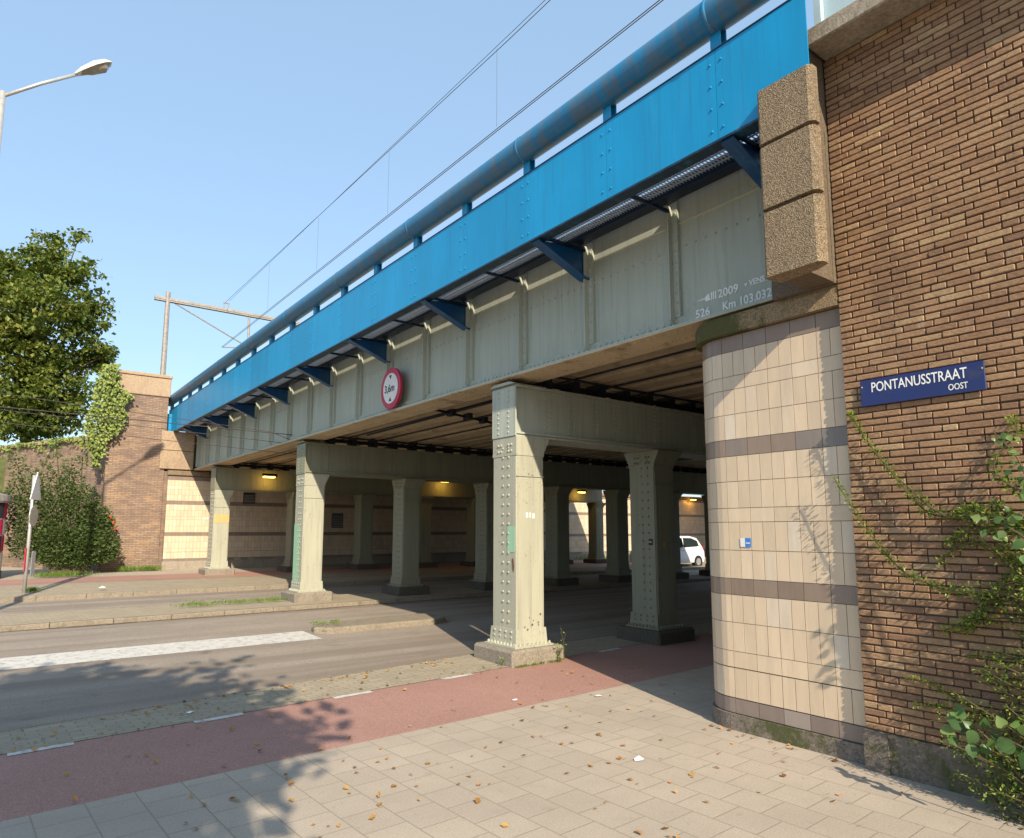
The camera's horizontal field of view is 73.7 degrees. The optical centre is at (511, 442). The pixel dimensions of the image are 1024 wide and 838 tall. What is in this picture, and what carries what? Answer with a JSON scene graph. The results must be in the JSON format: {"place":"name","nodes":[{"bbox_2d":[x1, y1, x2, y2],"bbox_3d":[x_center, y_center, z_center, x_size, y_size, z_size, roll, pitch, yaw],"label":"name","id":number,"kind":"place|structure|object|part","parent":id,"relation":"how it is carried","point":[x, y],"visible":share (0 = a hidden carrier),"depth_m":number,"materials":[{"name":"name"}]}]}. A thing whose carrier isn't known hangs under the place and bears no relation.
{"place":"outdoors","nodes":[
{"label":"outdoors","id":0,"kind":"place"},
{"bbox_2d":[0,458,6,492],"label":"railway embankment","id":1,"kind":"structure","parent":0,"point":[2,468],"depth_m":26.49,"materials":[{"name":"green plant"}]},
{"bbox_2d":[0,226,119,445],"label":"maple tree","id":2,"kind":"object","parent":1,"relation":"on","point":[40,286],"visible":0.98,"depth_m":31.13,"materials":[{"name":"green plant"}]},
{"bbox_2d":[154,291,301,374],"bbox_3d":[-13.952,-2.683,36.515,9.800,9.279,0.300,6,-9,-37],"label":"catenary mast","id":3,"kind":"object","parent":1,"relation":"on","point":[167,300],"visible":0.66,"depth_m":34.91,"materials":[{"name":"metal"}]},
{"bbox_2d":[226,0,549,301],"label":"catenary wire","id":4,"kind":"object","parent":3,"relation":"attached to","point":[408,132],"visible":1,"depth_m":19.73,"materials":[{"name":"grey metal"}]},
{"bbox_2d":[237,0,544,293],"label":"catenary wire","id":5,"kind":"object","parent":3,"relation":"attached to","point":[416,122],"visible":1,"depth_m":19.83,"materials":[{"name":"grey metal"}]},
{"bbox_2d":[222,0,659,346],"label":"contact wire","id":6,"kind":"object","parent":3,"relation":"hanging from","point":[476,145],"visible":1,"depth_m":16.62,"materials":[{"name":"grey metal"}]},
{"bbox_2d":[226,0,662,344],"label":"contact wire","id":7,"kind":"object","parent":3,"relation":"hanging from","point":[479,144],"visible":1,"depth_m":16.64,"materials":[{"name":"grey metal"}]},
{"bbox_2d":[0,561,705,596],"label":"verge","id":8,"kind":"structure","parent":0,"point":[55,589],"depth_m":19.70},
{"bbox_2d":[22,472,40,593],"bbox_3d":[-11.725,2.254,16.688,0.177,3.055,0.640,2,-8,-15],"label":"sign post","id":9,"kind":"object","parent":8,"relation":"on","point":[33,511],"visible":0.91,"depth_m":16.63,"materials":[{"name":"metal"}]},
{"bbox_2d":[0,564,691,591],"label":"path kerb","id":10,"kind":"structure","parent":8,"relation":"on","point":[251,580],"depth_m":19.67,"materials":[{"name":"concrete"}]},
{"bbox_2d":[0,558,705,585],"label":"cycle path","id":11,"kind":"structure","parent":0,"point":[104,579],"depth_m":21.46,"materials":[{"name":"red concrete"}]},
{"bbox_2d":[198,490,234,575],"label":"steel column","id":12,"kind":"structure","parent":11,"relation":"on","point":[217,561],"depth_m":22.52,"materials":[{"name":"metal"}]},
{"bbox_2d":[277,492,295,572],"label":"steel column","id":13,"kind":"structure","parent":11,"relation":"on","point":[286,566],"depth_m":24.05,"materials":[{"name":"metal"}]},
{"bbox_2d":[346,495,378,569],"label":"steel column","id":14,"kind":"structure","parent":11,"relation":"on","point":[362,559],"depth_m":25.64,"materials":[{"name":"metal"}]},
{"bbox_2d":[419,497,436,567],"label":"steel column","id":15,"kind":"structure","parent":11,"relation":"on","point":[425,560],"depth_m":27.15,"materials":[{"name":"metal"}]},
{"bbox_2d":[460,498,475,566],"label":"steel column","id":16,"kind":"structure","parent":11,"relation":"on","point":[469,560],"depth_m":28.71,"materials":[{"name":"metal"}]},
{"bbox_2d":[583,503,606,563],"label":"steel column","id":17,"kind":"structure","parent":11,"relation":"on","point":[596,554],"depth_m":32.97,"materials":[{"name":"metal"}]},
{"bbox_2d":[0,556,705,579],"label":"pavement","id":18,"kind":"structure","parent":0,"point":[12,573],"depth_m":22.96,"materials":[{"name":"concrete"}]},
{"bbox_2d":[0,493,11,578],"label":"poster column","id":19,"kind":"structure","parent":18,"relation":"on","point":[5,499],"depth_m":19.96,"materials":[{"name":"grey metal"}]},
{"bbox_2d":[0,437,122,573],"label":"evergreen shrub","id":20,"kind":"object","parent":18,"relation":"on","point":[64,553],"visible":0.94,"depth_m":21.48,"materials":[{"name":"green plant"}]},
{"bbox_2d":[0,575,710,625],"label":"median paving","id":21,"kind":"structure","parent":0,"point":[28,618],"depth_m":14.41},
{"bbox_2d":[281,474,332,605],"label":"steel column","id":22,"kind":"structure","parent":21,"relation":"on","point":[306,584],"depth_m":16.09,"materials":[{"name":"metal"}]},
{"bbox_2d":[381,478,428,598],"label":"steel column","id":23,"kind":"structure","parent":21,"relation":"on","point":[405,579],"depth_m":17.67,"materials":[{"name":"metal"}]},
{"bbox_2d":[465,483,493,592],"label":"steel column","id":24,"kind":"structure","parent":21,"relation":"on","point":[482,580],"depth_m":19.24,"materials":[{"name":"metal"}]},
{"bbox_2d":[543,486,578,587],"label":"steel column","id":25,"kind":"structure","parent":21,"relation":"on","point":[557,571],"depth_m":20.82,"materials":[{"name":"metal"}]},
{"bbox_2d":[599,489,631,583],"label":"steel column","id":26,"kind":"structure","parent":21,"relation":"on","point":[617,555],"depth_m":22.40,"materials":[{"name":"metal"}]},
{"bbox_2d":[673,492,688,578],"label":"steel column","id":27,"kind":"structure","parent":21,"relation":"on","point":[680,574],"depth_m":23.98,"materials":[{"name":"metal"}]},
{"bbox_2d":[699,495,709,575],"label":"steel column","id":28,"kind":"structure","parent":21,"relation":"on","point":[705,571],"depth_m":25.71,"materials":[{"name":"metal"}]},
{"bbox_2d":[0,570,711,730],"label":"road","id":29,"kind":"structure","parent":0,"point":[33,696],"depth_m":11.05,"materials":[{"name":"grey asphalt"}]},
{"bbox_2d":[0,59,111,150],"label":"street lamp","id":30,"kind":"object","parent":29,"relation":"on","point":[96,67],"visible":1,"depth_m":14.22,"materials":[{"name":"metal"}]},
{"bbox_2d":[0,631,321,669],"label":"white line","id":31,"kind":"object","parent":29,"relation":"on","point":[9,663],"visible":1,"depth_m":10.32,"materials":[{"name":"paint"}]},
{"bbox_2d":[0,580,591,614],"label":"median kerb","id":32,"kind":"structure","parent":29,"relation":"on","point":[187,603],"depth_m":14.55,"materials":[{"name":"concrete"}]},
{"bbox_2d":[2,581,701,631],"bbox_3d":[2.766,4.453,20.750,90.020,0.069,0.168,6,-9,-38],"label":"gutter","id":33,"kind":"object","parent":29,"relation":"on","point":[282,611],"visible":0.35,"depth_m":14.41,"materials":[{"name":"grey concrete"}]},
{"bbox_2d":[0,567,704,602],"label":"kerb","id":34,"kind":"structure","parent":29,"relation":"on","point":[123,594],"depth_m":18.08,"materials":[{"name":"concrete"}]},
{"bbox_2d":[0,622,709,732],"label":"kerb","id":35,"kind":"structure","parent":29,"relation":"on","point":[259,689],"depth_m":7.62,"materials":[{"name":"concrete"}]},
{"bbox_2d":[0,578,710,631],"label":"median kerb","id":36,"kind":"structure","parent":29,"relation":"on","point":[138,618],"depth_m":14.51,"materials":[{"name":"concrete"}]},
{"bbox_2d":[312,614,444,633],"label":"traffic island","id":37,"kind":"structure","parent":29,"relation":"on","point":[379,623],"depth_m":12.73,"materials":[{"name":"concrete"}]},
{"bbox_2d":[629,536,704,565],"bbox_3d":[7.197,5.091,31.659,3.550,1.470,1.662,6,-9,-37],"label":"parked car","id":38,"kind":"object","parent":29,"relation":"on","point":[692,550],"visible":0.3,"depth_m":31.51,"materials":[{"name":"white paint"}]},
{"bbox_3d":[8.276,4.628,31.587,1.050,0.410,0.098,6,-9,-37],"label":"side window","id":39,"kind":"part","parent":38,"relation":"part of","materials":[{"name":"black glass"}]},
{"bbox_2d":[0,577,712,754],"bbox_3d":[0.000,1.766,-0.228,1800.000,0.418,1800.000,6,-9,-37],"label":"ground","id":40,"kind":"structure","parent":0,"point":[267,708],"depth_m":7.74,"materials":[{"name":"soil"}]},
{"bbox_2d":[0,436,105,571],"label":"brick retaining wall","id":41,"kind":"structure","parent":40,"relation":"on","point":[94,476],"depth_m":25.02,"materials":[{"name":"brown brick"}]},
{"bbox_2d":[0,435,90,463],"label":"creeper foliage","id":42,"kind":"object","parent":41,"relation":"on","point":[18,444],"visible":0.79,"depth_m":25.18,"materials":[{"name":"green plant"}]},
{"bbox_2d":[96,369,172,576],"bbox_3d":[-13.596,1.227,24.403,2.015,7.220,2.120,6,-9,-37],"label":"brick pylon","id":43,"kind":"object","parent":40,"relation":"on","point":[134,490],"visible":0.69,"depth_m":23.70,"materials":[{"name":"brown brick"}]},
{"bbox_2d":[83,364,136,471],"bbox_3d":[-13.622,-0.871,23.107,1.491,3.766,0.438,6,-9,-37],"label":"ivy plant","id":44,"kind":"object","parent":43,"relation":"attached to","point":[97,442],"visible":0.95,"depth_m":23.02,"materials":[{"name":"green plant"}]},
{"bbox_2d":[161,432,545,574],"bbox_3d":[-5.114,2.823,30.438,19.030,6.200,1.570,6,-9,-37],"label":"tiled abutment","id":45,"kind":"object","parent":40,"relation":"on","point":[257,534],"visible":0.33,"depth_m":26.16,"materials":[{"name":"beige tile"}]},
{"bbox_2d":[159,430,194,470],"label":"concrete pier","id":46,"kind":"structure","parent":45,"relation":"on","point":[178,456],"depth_m":24.44,"materials":[{"name":"beige concrete"}]},
{"bbox_2d":[243,493,254,503],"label":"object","id":47,"kind":"object","parent":45,"relation":"attached to","point":[248,498],"depth_m":25.85,"materials":[{"name":"metal"}]},
{"bbox_2d":[331,513,342,527],"bbox_3d":[-7.127,3.200,27.894,0.490,0.600,0.046,6,-9,-37],"label":"vent grille","id":48,"kind":"object","parent":45,"relation":"attached to","point":[337,520],"depth_m":27.88,"materials":[{"name":"metal"}]},
{"bbox_2d":[474,436,563,671],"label":"steel column","id":49,"kind":"structure","parent":40,"relation":"on","point":[518,634],"depth_m":9.63,"materials":[{"name":"metal"}]},
{"bbox_2d":[167,0,819,502],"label":"railway bridge","id":50,"kind":"structure","parent":49,"relation":"on","point":[579,350],"depth_m":9.82,"materials":[{"name":"grey paint"}]},
{"bbox_2d":[0,409,280,442],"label":"tram wire","id":51,"kind":"object","parent":50,"relation":"attached to","point":[136,425],"depth_m":15.41,"materials":[{"name":"black metal"}]},
{"bbox_2d":[0,393,288,439],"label":"tram wire","id":52,"kind":"object","parent":50,"relation":"attached to","point":[141,413],"visible":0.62,"depth_m":15.25,"materials":[{"name":"black metal"}]},
{"bbox_2d":[0,406,291,434],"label":"tram wire","id":53,"kind":"object","parent":50,"relation":"attached to","point":[141,420],"depth_m":15.12,"materials":[{"name":"black metal"}]},
{"bbox_2d":[0,422,296,454],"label":"tram wire","id":54,"kind":"object","parent":50,"relation":"attached to","point":[141,437],"visible":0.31,"depth_m":15.63,"materials":[{"name":"black metal"}]},
{"bbox_2d":[262,473,276,477],"bbox_3d":[-8.297,1.142,23.396,0.550,0.150,0.220,6,-9,-37],"label":"tunnel lamp","id":55,"kind":"object","parent":50,"relation":"attached to","point":[265,475],"visible":1,"depth_m":23.32,"materials":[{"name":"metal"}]},
{"bbox_2d":[381,368,402,408],"bbox_3d":[-2.176,-0.988,12.645,0.180,0.770,0.770,6,-9,-37],"label":"height limit sign","id":56,"kind":"object","parent":50,"relation":"attached to","point":[391,388],"visible":1,"depth_m":12.54,"materials":[{"name":"metal"}]},
{"bbox_2d":[569,493,705,559],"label":"tiled wall","id":57,"kind":"structure","parent":40,"relation":"on","point":[691,519],"depth_m":37.28,"materials":[{"name":"beige tile"}]},
{"bbox_2d":[617,450,694,647],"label":"steel column","id":58,"kind":"structure","parent":40,"relation":"on","point":[654,618],"depth_m":11.37,"materials":[{"name":"metal"}]},
{"bbox_2d":[695,131,865,764],"bbox_3d":[9.163,0.723,11.454,17.550,5.500,1.675,6,-9,-37],"label":"tiled abutment","id":59,"kind":"object","parent":40,"relation":"on","point":[787,658],"visible":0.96,"depth_m":6.00,"materials":[{"name":"beige tile"}]},
{"bbox_2d":[740,538,750,546],"bbox_3d":[2.149,0.923,6.284,0.005,0.080,0.110,6,-9,-37],"label":"sticker","id":60,"kind":"object","parent":59,"relation":"attached to","point":[745,542],"visible":1,"depth_m":6.28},
{"bbox_2d":[757,48,832,288],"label":"concrete pier","id":61,"kind":"structure","parent":59,"relation":"on","point":[792,117],"depth_m":5.49,"materials":[{"name":"beige concrete"}]},
{"bbox_2d":[807,0,1023,810],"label":"brick wall","id":62,"kind":"structure","parent":40,"relation":"on","point":[925,108],"depth_m":5.09,"materials":[{"name":"brick"}]},
{"bbox_2d":[813,0,855,25],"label":"parapet screen","id":63,"kind":"object","parent":62,"relation":"on","point":[823,10],"visible":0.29,"depth_m":5.76,"materials":[{"name":"glass"}]},
{"bbox_2d":[860,360,986,406],"bbox_3d":[3.059,-0.427,5.126,0.044,0.210,0.865,6,-9,-37],"label":"street sign","id":64,"kind":"object","parent":62,"relation":"attached to","point":[954,379],"visible":1,"depth_m":5.08,"materials":[{"name":"blue metal"}]},
{"bbox_2d":[831,410,1023,824],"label":"firethorn shrub","id":65,"kind":"object","parent":40,"relation":"on","point":[1013,773],"visible":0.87,"depth_m":4.56,"materials":[{"name":"green plant"}]},
{"bbox_2d":[929,705,1023,768],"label":"broad leaf plant","id":66,"kind":"object","parent":65,"relation":"attached to","point":[1005,745],"visible":1,"depth_m":4.18,"materials":[{"name":"green plant"}]},
{"bbox_2d":[970,506,1023,563],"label":"broad leaf plant","id":67,"kind":"object","parent":65,"relation":"attached to","point":[1016,543],"visible":1,"depth_m":4.30,"materials":[{"name":"green plant"}]},
{"bbox_2d":[991,432,1023,505],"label":"broad leaf plant","id":68,"kind":"object","parent":65,"relation":"attached to","point":[1014,453],"visible":1,"depth_m":4.31,"materials":[{"name":"green plant"}]},
{"bbox_2d":[0,633,713,821],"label":"cycle path","id":69,"kind":"structure","parent":0,"point":[34,782],"depth_m":6.27,"materials":[{"name":"red asphalt"}]},
{"bbox_2d":[26,556,606,667],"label":"grass tufts","id":70,"kind":"object","parent":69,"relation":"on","point":[73,573],"visible":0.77,"depth_m":16.74,"materials":[{"name":"green plant"}]},
{"bbox_2d":[7,633,712,755],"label":"cycle path dashes","id":71,"kind":"object","parent":69,"relation":"on","point":[72,743],"visible":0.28,"depth_m":6.59,"materials":[{"name":"white paint"}]},
{"bbox_2d":[10,653,1023,837],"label":"fallen leaves","id":72,"kind":"object","parent":69,"relation":"on","point":[372,816],"visible":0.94,"depth_m":5.61,"materials":[{"name":"brown plant"}]},
{"bbox_2d":[555,642,564,662],"bbox_3d":[0.646,2.911,9.430,0.215,0.323,0.133,12,-14,-58],"label":"weed plant","id":73,"kind":"object","parent":69,"relation":"on","point":[562,648],"visible":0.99,"depth_m":9.44,"materials":[{"name":"green plant"}]},
{"bbox_2d":[560,628,566,658],"bbox_3d":[0.735,2.854,9.693,0.116,0.451,0.139,1,-7,-8],"label":"weed plant","id":74,"kind":"object","parent":69,"relation":"on","point":[563,642],"visible":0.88,"depth_m":9.69,"materials":[{"name":"green plant"}]},
{"bbox_2d":[0,0,813,496],"label":"sky","id":75,"kind":"structure","parent":0,"point":[215,132],"materials":[{"name":"blue"}]},
{"bbox_2d":[0,665,1023,837],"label":"pavement","id":76,"kind":"structure","parent":0,"point":[535,791],"depth_m":4.75,"materials":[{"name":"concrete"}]},
{"bbox_2d":[634,755,643,760],"bbox_3d":[1.004,2.494,5.409,0.085,0.028,0.093,1,-7,-5],"label":"paper scrap","id":77,"kind":"object","parent":76,"relation":"on","point":[638,758],"visible":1,"depth_m":5.38,"materials":[{"name":"white paper"}]}
]}

